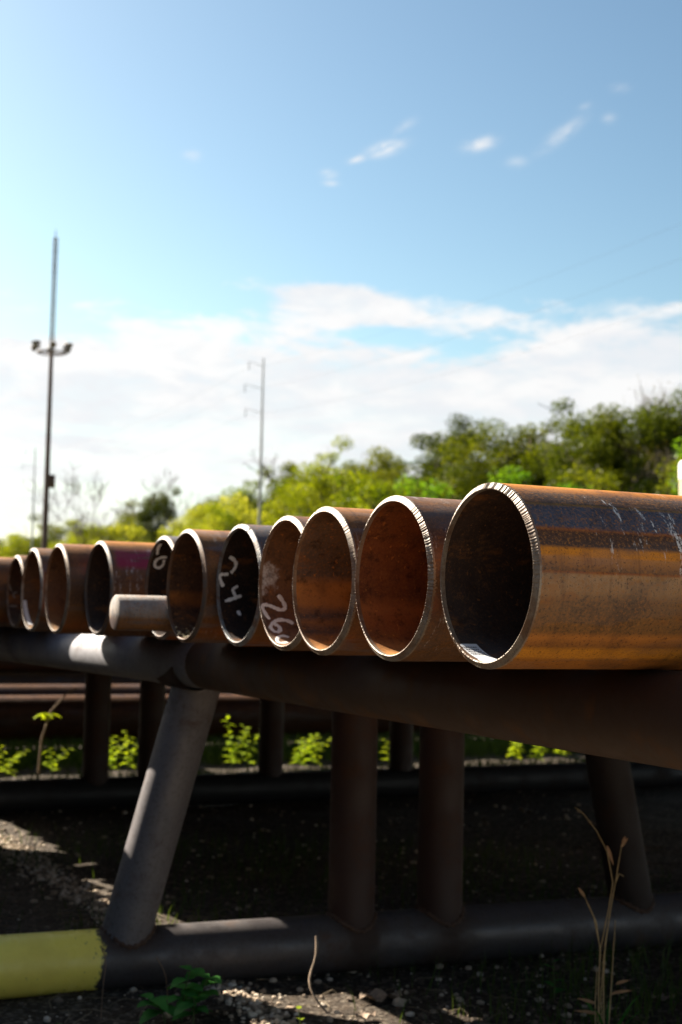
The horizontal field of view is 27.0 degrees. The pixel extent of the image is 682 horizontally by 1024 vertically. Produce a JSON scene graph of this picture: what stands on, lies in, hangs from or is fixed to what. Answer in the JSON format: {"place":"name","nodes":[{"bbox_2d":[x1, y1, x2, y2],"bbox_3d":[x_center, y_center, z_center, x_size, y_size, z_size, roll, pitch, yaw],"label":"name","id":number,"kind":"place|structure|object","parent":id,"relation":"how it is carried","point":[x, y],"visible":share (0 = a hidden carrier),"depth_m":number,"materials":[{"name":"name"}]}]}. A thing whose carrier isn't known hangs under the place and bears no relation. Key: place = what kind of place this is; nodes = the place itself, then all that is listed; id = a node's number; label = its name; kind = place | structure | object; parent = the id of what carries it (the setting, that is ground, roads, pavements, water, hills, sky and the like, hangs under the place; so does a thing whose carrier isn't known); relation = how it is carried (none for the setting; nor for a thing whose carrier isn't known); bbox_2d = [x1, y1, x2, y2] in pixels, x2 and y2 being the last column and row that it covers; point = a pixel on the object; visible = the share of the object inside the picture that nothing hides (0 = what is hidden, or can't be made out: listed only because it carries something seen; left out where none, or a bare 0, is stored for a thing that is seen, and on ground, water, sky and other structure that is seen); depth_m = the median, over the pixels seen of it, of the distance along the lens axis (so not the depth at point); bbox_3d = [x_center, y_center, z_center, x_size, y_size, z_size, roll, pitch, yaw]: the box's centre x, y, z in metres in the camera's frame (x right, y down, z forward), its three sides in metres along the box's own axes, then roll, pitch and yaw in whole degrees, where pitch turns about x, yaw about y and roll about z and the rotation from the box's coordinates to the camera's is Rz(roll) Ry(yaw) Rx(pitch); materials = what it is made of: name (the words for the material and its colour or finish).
{"place":"outdoors","nodes":[
{"label":"outdoors","id":0,"kind":"place"},
{"bbox_2d":[0,825,304,1023],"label":"pale gravel","id":1,"kind":"structure","parent":0,"point":[276,1017],"depth_m":8.05,"materials":[{"name":"beige gravel"}]},
{"bbox_2d":[0,733,681,1023],"bbox_3d":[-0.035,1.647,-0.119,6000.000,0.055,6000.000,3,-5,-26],"label":"ground","id":2,"kind":"structure","parent":0,"point":[660,812],"depth_m":8.93,"materials":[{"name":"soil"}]},
{"bbox_2d":[0,538,7,549],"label":"tree","id":3,"kind":"object","parent":2,"relation":"on","point":[1,541],"visible":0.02,"depth_m":227.33,"materials":[{"name":"green plant"}]},
{"bbox_2d":[0,551,21,557],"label":"bush","id":4,"kind":"object","parent":2,"relation":"on","point":[12,555],"visible":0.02,"depth_m":208.13,"materials":[{"name":"green plant"}]},
{"bbox_2d":[0,746,28,777],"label":"leafy weed","id":5,"kind":"object","parent":2,"relation":"on","point":[5,769],"visible":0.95,"depth_m":13.75,"materials":[{"name":"green plant"}]},
{"bbox_2d":[22,447,35,548],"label":"power pole","id":6,"kind":"object","parent":2,"relation":"on","point":[33,499],"visible":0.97,"depth_m":184.48,"materials":[{"name":"metal"}]},
{"bbox_2d":[0,533,63,557],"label":"tree","id":7,"kind":"object","parent":2,"relation":"on","point":[7,547],"visible":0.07,"depth_m":209.37,"materials":[{"name":"green plant"}]},
{"bbox_2d":[10,514,78,557],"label":"tree","id":8,"kind":"object","parent":2,"relation":"on","point":[24,546],"visible":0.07,"depth_m":191.82,"materials":[{"name":"green plant"}]},
{"bbox_2d":[31,231,72,547],"bbox_3d":[-12.319,-3.170,59.860,1.798,17.750,1.860,3,-5,-26],"label":"floodlight mast","id":9,"kind":"object","parent":2,"relation":"on","point":[49,480],"visible":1,"depth_m":59.84,"materials":[{"name":"grey metal"}]},
{"bbox_2d":[47,538,59,548],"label":"bush","id":10,"kind":"object","parent":2,"relation":"on","point":[50,544],"visible":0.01,"depth_m":182.89,"materials":[{"name":"green plant"}]},
{"bbox_2d":[34,687,76,774],"bbox_3d":[-2.879,2.182,14.205,0.419,0.866,0.190,5,-6,-44],"label":"leafy sprig","id":11,"kind":"object","parent":2,"relation":"on","point":[45,716],"visible":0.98,"depth_m":14.14,"materials":[{"name":"green plant"}]},
{"bbox_2d":[43,748,73,775],"bbox_3d":[-2.813,2.471,14.079,0.313,0.273,0.161,3,-5,-26],"label":"leafy weed","id":12,"kind":"object","parent":2,"relation":"on","point":[55,761],"visible":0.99,"depth_m":14.07,"materials":[{"name":"green plant"}]},
{"bbox_2d":[0,671,139,684],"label":"long pipe","id":13,"kind":"object","parent":2,"relation":"on","point":[38,677],"depth_m":24.47,"materials":[{"name":"brown metal"}]},
{"bbox_2d":[0,660,74,670],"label":"long pipe","id":14,"kind":"object","parent":13,"relation":"on","point":[10,666],"depth_m":24.30,"materials":[{"name":"metal"}]},
{"bbox_2d":[61,536,101,544],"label":"bush","id":15,"kind":"object","parent":2,"relation":"on","point":[75,540],"visible":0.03,"depth_m":162.36,"materials":[{"name":"green plant"}]},
{"bbox_2d":[48,518,123,548],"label":"tree","id":16,"kind":"object","parent":2,"relation":"on","point":[85,529],"visible":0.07,"depth_m":178.21,"materials":[{"name":"green plant"}]},
{"bbox_2d":[100,946,105,1018],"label":"dead vine","id":17,"kind":"object","parent":2,"relation":"on","point":[103,981],"visible":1,"depth_m":5.80,"materials":[{"name":"brown plant"}]},
{"bbox_2d":[76,499,152,544],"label":"tree","id":18,"kind":"object","parent":2,"relation":"on","point":[129,520],"visible":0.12,"depth_m":164.85,"materials":[{"name":"green plant"}]},
{"bbox_2d":[0,684,230,695],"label":"long pipe","id":19,"kind":"object","parent":2,"relation":"on","point":[57,689],"visible":0.12,"depth_m":20.33,"materials":[{"name":"brown metal"}]},
{"bbox_2d":[27,462,208,544],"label":"bare tree","id":20,"kind":"object","parent":2,"relation":"on","point":[78,520],"visible":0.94,"depth_m":153.30,"materials":[{"name":"green plant"}]},
{"bbox_2d":[109,736,131,774],"bbox_3d":[-2.280,2.438,14.243,0.452,0.384,0.211,6,-6,-47],"label":"leafy weed","id":21,"kind":"object","parent":2,"relation":"on","point":[112,759],"visible":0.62,"depth_m":14.23,"materials":[{"name":"green plant"}]},
{"bbox_2d":[119,731,137,771],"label":"leafy weed","id":22,"kind":"object","parent":2,"relation":"on","point":[130,758],"visible":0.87,"depth_m":14.41,"materials":[{"name":"green plant"}]},
{"bbox_2d":[108,517,187,542],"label":"bush","id":23,"kind":"object","parent":2,"relation":"on","point":[136,530],"visible":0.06,"depth_m":143.86,"materials":[{"name":"green plant"}]},
{"bbox_2d":[120,486,182,542],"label":"tree","id":24,"kind":"object","parent":2,"relation":"on","point":[145,516],"visible":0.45,"depth_m":151.26,"materials":[{"name":"green plant"}]},
{"bbox_2d":[156,957,167,1004],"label":"dead vine","id":25,"kind":"object","parent":2,"relation":"on","point":[165,977],"visible":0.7,"depth_m":5.88,"materials":[{"name":"brown plant"}]},
{"bbox_2d":[109,475,219,528],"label":"bare tree","id":26,"kind":"object","parent":2,"relation":"on","point":[153,520],"visible":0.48,"depth_m":152.55,"materials":[{"name":"grey plant"}]},
{"bbox_2d":[137,965,220,1023],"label":"green plant","id":27,"kind":"object","parent":2,"relation":"on","point":[194,992],"visible":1,"depth_m":5.66,"materials":[{"name":"green plant"}]},
{"bbox_2d":[154,509,253,539],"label":"bush","id":28,"kind":"object","parent":2,"relation":"on","point":[185,526],"visible":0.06,"depth_m":128.65,"materials":[{"name":"green plant"}]},
{"bbox_2d":[187,495,225,526],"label":"tree","id":29,"kind":"object","parent":2,"relation":"on","point":[210,499],"visible":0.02,"depth_m":148.12,"materials":[{"name":"green plant"}]},
{"bbox_2d":[0,694,419,740],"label":"long pipe","id":30,"kind":"object","parent":2,"relation":"on","point":[18,713],"depth_m":18.02,"materials":[{"name":"brown metal"}]},
{"bbox_2d":[181,501,254,529],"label":"tree","id":31,"kind":"object","parent":2,"relation":"on","point":[197,513],"visible":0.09,"depth_m":140.66,"materials":[{"name":"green plant"}]},
{"bbox_2d":[189,465,275,530],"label":"tree","id":32,"kind":"object","parent":2,"relation":"on","point":[246,493],"visible":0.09,"depth_m":132.12,"materials":[{"name":"green plant"}]},
{"bbox_2d":[223,715,250,768],"bbox_3d":[-1.080,2.418,14.901,0.358,0.569,0.212,3,-5,-26],"label":"leafy weed","id":33,"kind":"object","parent":2,"relation":"on","point":[233,749],"visible":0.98,"depth_m":14.87,"materials":[{"name":"green plant"}]},
{"bbox_2d":[217,493,268,530],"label":"bush","id":34,"kind":"object","parent":2,"relation":"on","point":[250,517],"visible":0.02,"depth_m":118.22,"materials":[{"name":"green plant"}]},
{"bbox_2d":[240,724,258,767],"bbox_3d":[-0.925,2.453,14.746,0.201,0.485,0.325,3,-5,-26],"label":"leafy weed","id":35,"kind":"object","parent":2,"relation":"on","point":[253,743],"visible":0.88,"depth_m":14.80,"materials":[{"name":"green plant"}]},
{"bbox_2d":[244,358,263,524],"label":"power pole","id":36,"kind":"object","parent":2,"relation":"on","point":[260,481],"visible":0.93,"depth_m":116.35,"materials":[{"name":"metal"}]},
{"bbox_2d":[20,224,679,456],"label":"power cable","id":37,"kind":"object","parent":36,"relation":"attached to","point":[355,341],"visible":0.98,"depth_m":100.31,"materials":[{"name":"metal"}]},
{"bbox_2d":[244,450,319,518],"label":"bare tree","id":38,"kind":"object","parent":2,"relation":"on","point":[264,472],"visible":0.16,"depth_m":126.67,"materials":[{"name":"green plant"}]},
{"bbox_2d":[253,461,329,524],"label":"tree","id":39,"kind":"object","parent":2,"relation":"on","point":[289,470],"visible":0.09,"depth_m":123.90,"materials":[{"name":"green plant"}]},
{"bbox_2d":[296,1006,303,1023],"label":"lit sprout","id":40,"kind":"object","parent":2,"relation":"on","point":[298,1007],"visible":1,"depth_m":5.60,"materials":[{"name":"green plant"}]},
{"bbox_2d":[289,738,312,767],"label":"leafy weed","id":41,"kind":"object","parent":2,"relation":"on","point":[299,756],"visible":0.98,"depth_m":15.08,"materials":[{"name":"green plant"}]},
{"bbox_2d":[246,459,358,524],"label":"tree","id":42,"kind":"object","parent":2,"relation":"on","point":[352,461],"depth_m":130.59,"materials":[{"name":"green plant"}]},
{"bbox_2d":[256,435,354,524],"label":"tree","id":43,"kind":"object","parent":2,"relation":"on","point":[317,482],"visible":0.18,"depth_m":117.21,"materials":[{"name":"green plant"}]},
{"bbox_2d":[260,501,362,525],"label":"bush","id":44,"kind":"object","parent":2,"relation":"on","point":[303,511],"depth_m":107.24,"materials":[{"name":"green plant"}]},
{"bbox_2d":[304,733,331,765],"bbox_3d":[-0.276,2.569,15.294,0.352,0.359,0.253,-2,-5,35],"label":"leafy weed","id":45,"kind":"object","parent":2,"relation":"on","point":[311,752],"visible":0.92,"depth_m":15.28,"materials":[{"name":"green plant"}]},
{"bbox_2d":[308,936,329,1013],"bbox_3d":[-0.059,1.970,5.922,0.093,0.337,0.310,4,-5,-35],"label":"dead vine","id":46,"kind":"object","parent":2,"relation":"on","point":[309,982],"visible":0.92,"depth_m":5.97,"materials":[{"name":"beige plant"}]},
{"bbox_2d":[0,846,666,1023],"bbox_3d":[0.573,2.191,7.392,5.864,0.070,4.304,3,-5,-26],"label":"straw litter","id":47,"kind":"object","parent":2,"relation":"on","point":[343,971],"visible":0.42,"depth_m":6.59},
{"bbox_2d":[283,473,397,516],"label":"tree","id":48,"kind":"object","parent":2,"relation":"on","point":[311,497],"visible":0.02,"depth_m":120.61,"materials":[{"name":"green plant"}]},
{"bbox_2d":[0,627,681,999],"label":"pipe rack","id":49,"kind":"object","parent":2,"relation":"on","point":[620,729],"visible":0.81,"depth_m":6.56,"materials":[{"name":"metal"}]},
{"bbox_2d":[0,557,13,626],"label":"steel pipe","id":50,"kind":"object","parent":49,"relation":"on","point":[5,563],"visible":0.15,"depth_m":8.14,"materials":[{"name":"brown metal"}]},
{"bbox_2d":[6,555,26,627],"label":"steel pipe","id":51,"kind":"object","parent":49,"relation":"on","point":[13,599],"visible":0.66,"depth_m":8.07,"materials":[{"name":"brown metal"}]},
{"bbox_2d":[21,548,52,631],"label":"steel pipe","id":52,"kind":"object","parent":49,"relation":"on","point":[33,591],"visible":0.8,"depth_m":7.06,"materials":[{"name":"brown metal"}]},
{"bbox_2d":[45,543,94,633],"bbox_3d":[3.516,0.615,8.753,10.700,0.408,0.408,3,-5,-26],"label":"steel pipe","id":53,"kind":"object","parent":49,"relation":"on","point":[64,589],"visible":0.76,"depth_m":6.36,"materials":[{"name":"brown metal"}]},
{"bbox_2d":[84,541,155,636],"bbox_3d":[3.896,0.603,8.477,11.000,0.408,0.408,3,-5,-26],"label":"steel pipe","id":54,"kind":"object","parent":49,"relation":"on","point":[113,568],"visible":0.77,"depth_m":6.05,"materials":[{"name":"brown metal"}]},
{"bbox_2d":[109,595,172,630],"bbox_3d":[0.963,0.471,6.100,4.000,0.132,0.132,3,-5,-26],"label":"round bar","id":55,"kind":"object","parent":49,"relation":"on","point":[138,613],"visible":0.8,"depth_m":5.22,"materials":[{"name":"grey metal"}]},
{"bbox_2d":[145,536,178,639],"bbox_3d":[4.141,0.569,7.932,10.800,0.408,0.408,3,-5,-26],"label":"steel pipe","id":56,"kind":"object","parent":49,"relation":"on","point":[157,570],"visible":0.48,"depth_m":5.74,"materials":[{"name":"black metal"}]},
{"bbox_2d":[166,529,230,642],"bbox_3d":[4.197,0.531,7.402,10.601,0.408,0.408,3,-5,-26],"label":"steel pipe","id":57,"kind":"object","parent":49,"relation":"on","point":[192,608],"visible":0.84,"depth_m":5.18,"materials":[{"name":"brown metal"}]},
{"bbox_2d":[216,524,274,646],"bbox_3d":[4.547,0.518,7.120,10.900,0.408,0.408,3,-5,-26],"label":"steel pipe","id":58,"kind":"object","parent":49,"relation":"on","point":[238,606],"visible":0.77,"depth_m":4.90,"materials":[{"name":"black metal"}]},
{"bbox_2d":[258,516,311,650],"bbox_3d":[4.628,0.484,6.627,10.701,0.408,0.408,3,-5,-26],"label":"steel pipe","id":59,"kind":"object","parent":49,"relation":"on","point":[278,616],"visible":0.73,"depth_m":4.45,"materials":[{"name":"brown metal"}]},
{"bbox_2d":[292,507,377,655],"bbox_3d":[4.883,0.466,6.299,11.000,0.408,0.408,3,-5,-26],"label":"steel pipe","id":60,"kind":"object","parent":49,"relation":"on","point":[324,597],"visible":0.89,"depth_m":4.05,"materials":[{"name":"brown metal"}]},
{"bbox_2d":[355,496,468,661],"bbox_3d":[4.968,0.435,5.854,10.800,0.408,0.408,3,-5,-26],"label":"steel pipe","id":61,"kind":"object","parent":49,"relation":"on","point":[397,587],"visible":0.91,"depth_m":3.64,"materials":[{"name":"brown metal"}]},
{"bbox_2d":[440,482,681,669],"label":"steel pipe","id":62,"kind":"object","parent":49,"relation":"on","point":[539,577],"visible":1,"depth_m":3.08,"materials":[{"name":"brown metal"}]},
{"bbox_2d":[0,731,681,1023],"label":"grass","id":63,"kind":"structure","parent":2,"relation":"on","point":[497,748],"depth_m":9.55,"materials":[{"name":"green plant"}]},
{"bbox_2d":[301,489,396,512],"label":"bush","id":64,"kind":"object","parent":2,"relation":"on","point":[318,499],"visible":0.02,"depth_m":99.61,"materials":[{"name":"green plant"}]},
{"bbox_2d":[306,445,411,515],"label":"tree","id":65,"kind":"object","parent":2,"relation":"on","point":[391,470],"visible":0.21,"depth_m":111.44,"materials":[{"name":"green plant"}]},
{"bbox_2d":[356,1011,375,1018],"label":"dry leaf","id":66,"kind":"object","parent":2,"relation":"on","point":[364,1014],"visible":1,"depth_m":5.78,"materials":[{"name":"beige plant"}]},
{"bbox_2d":[322,467,433,508],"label":"bush","id":67,"kind":"object","parent":2,"relation":"on","point":[357,490],"visible":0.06,"depth_m":93.31,"materials":[{"name":"green plant"}]},
{"bbox_2d":[359,988,401,1001],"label":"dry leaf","id":68,"kind":"object","parent":2,"relation":"on","point":[378,994],"visible":0.99,"depth_m":6.12,"materials":[{"name":"brown plant"}]},
{"bbox_2d":[381,739,388,764],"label":"leafy weed","id":69,"kind":"object","parent":2,"relation":"on","point":[385,751],"visible":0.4,"depth_m":15.61,"materials":[{"name":"green plant"}]},
{"bbox_2d":[349,477,437,508],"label":"tree","id":70,"kind":"object","parent":2,"relation":"on","point":[388,488],"visible":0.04,"depth_m":103.93,"materials":[{"name":"green plant"}]},
{"bbox_2d":[391,459,412,482],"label":"tree","id":71,"kind":"object","parent":2,"relation":"on","point":[404,464],"depth_m":118.15,"materials":[{"name":"green plant"}]},
{"bbox_2d":[380,459,448,490],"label":"tree","id":72,"kind":"object","parent":2,"relation":"on","point":[403,478],"depth_m":110.18,"materials":[{"name":"green plant"}]},
{"bbox_2d":[409,420,491,498],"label":"tree","id":73,"kind":"object","parent":2,"relation":"on","point":[428,469],"visible":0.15,"depth_m":99.05,"materials":[{"name":"green plant"}]},
{"bbox_2d":[392,465,533,498],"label":"bush","id":74,"kind":"object","parent":2,"relation":"on","point":[507,481],"visible":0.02,"depth_m":85.27,"materials":[{"name":"green plant"}]},
{"bbox_2d":[414,443,530,497],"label":"tree","id":75,"kind":"object","parent":2,"relation":"on","point":[434,457],"depth_m":106.19,"materials":[{"name":"green plant"}]},
{"bbox_2d":[427,412,560,499],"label":"tree","id":76,"kind":"object","parent":2,"relation":"on","point":[461,422],"visible":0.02,"depth_m":96.71,"materials":[{"name":"green plant"}]},
{"bbox_2d":[432,397,586,499],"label":"tree","id":77,"kind":"object","parent":2,"relation":"on","point":[460,483],"visible":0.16,"depth_m":91.44,"materials":[{"name":"green plant"}]},
{"bbox_2d":[506,742,523,758],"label":"leafy weed","id":78,"kind":"object","parent":2,"relation":"on","point":[515,751],"visible":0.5,"depth_m":16.29,"materials":[{"name":"green plant"}]},
{"bbox_2d":[526,745,549,760],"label":"leafy weed","id":79,"kind":"object","parent":2,"relation":"on","point":[538,753],"visible":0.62,"depth_m":16.27,"materials":[{"name":"green plant"}]},
{"bbox_2d":[484,422,617,489],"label":"tree","id":80,"kind":"object","parent":2,"relation":"on","point":[526,463],"visible":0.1,"depth_m":88.47,"materials":[{"name":"green plant"}]},
{"bbox_2d":[543,959,563,997],"bbox_3d":[0.925,2.021,6.151,0.098,0.179,0.110,1,-4,9],"label":"leafy weed","id":81,"kind":"object","parent":2,"relation":"on","point":[556,990],"visible":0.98,"depth_m":6.14,"materials":[{"name":"green plant"}]},
{"bbox_2d":[556,749,569,756],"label":"leafy weed","id":82,"kind":"object","parent":2,"relation":"on","point":[563,751],"visible":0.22,"depth_m":16.58,"materials":[{"name":"green plant"}]},
{"bbox_2d":[559,480,601,489],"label":"bush","id":83,"kind":"object","parent":2,"relation":"on","point":[564,486],"depth_m":75.77,"materials":[{"name":"green plant"}]},
{"bbox_2d":[509,399,678,483],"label":"bare tree","id":84,"kind":"object","parent":2,"relation":"on","point":[575,453],"visible":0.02,"depth_m":83.61,"materials":[{"name":"green plant"}]},
{"bbox_2d":[574,807,642,1023],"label":"dry weed","id":85,"kind":"object","parent":2,"relation":"on","point":[600,1019],"visible":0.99,"depth_m":5.70,"materials":[{"name":"beige plant"}]},
{"bbox_2d":[539,385,681,494],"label":"tree","id":86,"kind":"object","parent":2,"relation":"on","point":[612,428],"visible":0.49,"depth_m":79.36,"materials":[{"name":"green plant"}]},
{"bbox_2d":[552,425,678,486],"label":"tree","id":87,"kind":"object","parent":2,"relation":"on","point":[627,446],"depth_m":88.25,"materials":[{"name":"green plant"}]},
{"bbox_2d":[556,456,681,494],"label":"bush","id":88,"kind":"object","parent":2,"relation":"on","point":[600,479],"visible":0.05,"depth_m":71.58,"materials":[{"name":"green plant"}]},
{"bbox_2d":[571,422,678,493],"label":"tree","id":89,"kind":"object","parent":2,"relation":"on","point":[616,469],"visible":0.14,"depth_m":82.70,"materials":[{"name":"green plant"}]},
{"bbox_2d":[628,375,681,493],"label":"bare tree","id":90,"kind":"object","parent":2,"relation":"on","point":[656,462],"visible":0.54,"depth_m":78.36,"materials":[{"name":"green plant"}]},
{"bbox_2d":[652,993,674,1000],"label":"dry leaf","id":91,"kind":"object","parent":2,"relation":"on","point":[663,996],"visible":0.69,"depth_m":6.14,"materials":[{"name":"brown plant"}]},
{"bbox_2d":[666,437,681,495],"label":"tree","id":92,"kind":"object","parent":2,"relation":"on","point":[676,454],"visible":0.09,"depth_m":72.00,"materials":[{"name":"green plant"}]},
{"bbox_2d":[679,461,681,495],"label":"cream post","id":93,"kind":"object","parent":2,"relation":"on","point":[680,478],"visible":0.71,"depth_m":23.95,"materials":[{"name":"paint"}]},
{"bbox_2d":[0,0,681,545],"label":"sky","id":94,"kind":"structure","parent":0,"point":[222,186],"materials":[{"name":"blue"}]},
{"bbox_2d":[6,260,676,476],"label":"power cable","id":95,"kind":"object","parent":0,"point":[380,359],"visible":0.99,"depth_m":91.73,"materials":[{"name":"metal"}]},
{"bbox_2d":[7,302,681,491],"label":"power cable","id":96,"kind":"object","parent":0,"point":[432,377],"visible":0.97,"depth_m":85.03,"materials":[{"name":"metal"}]}
]}

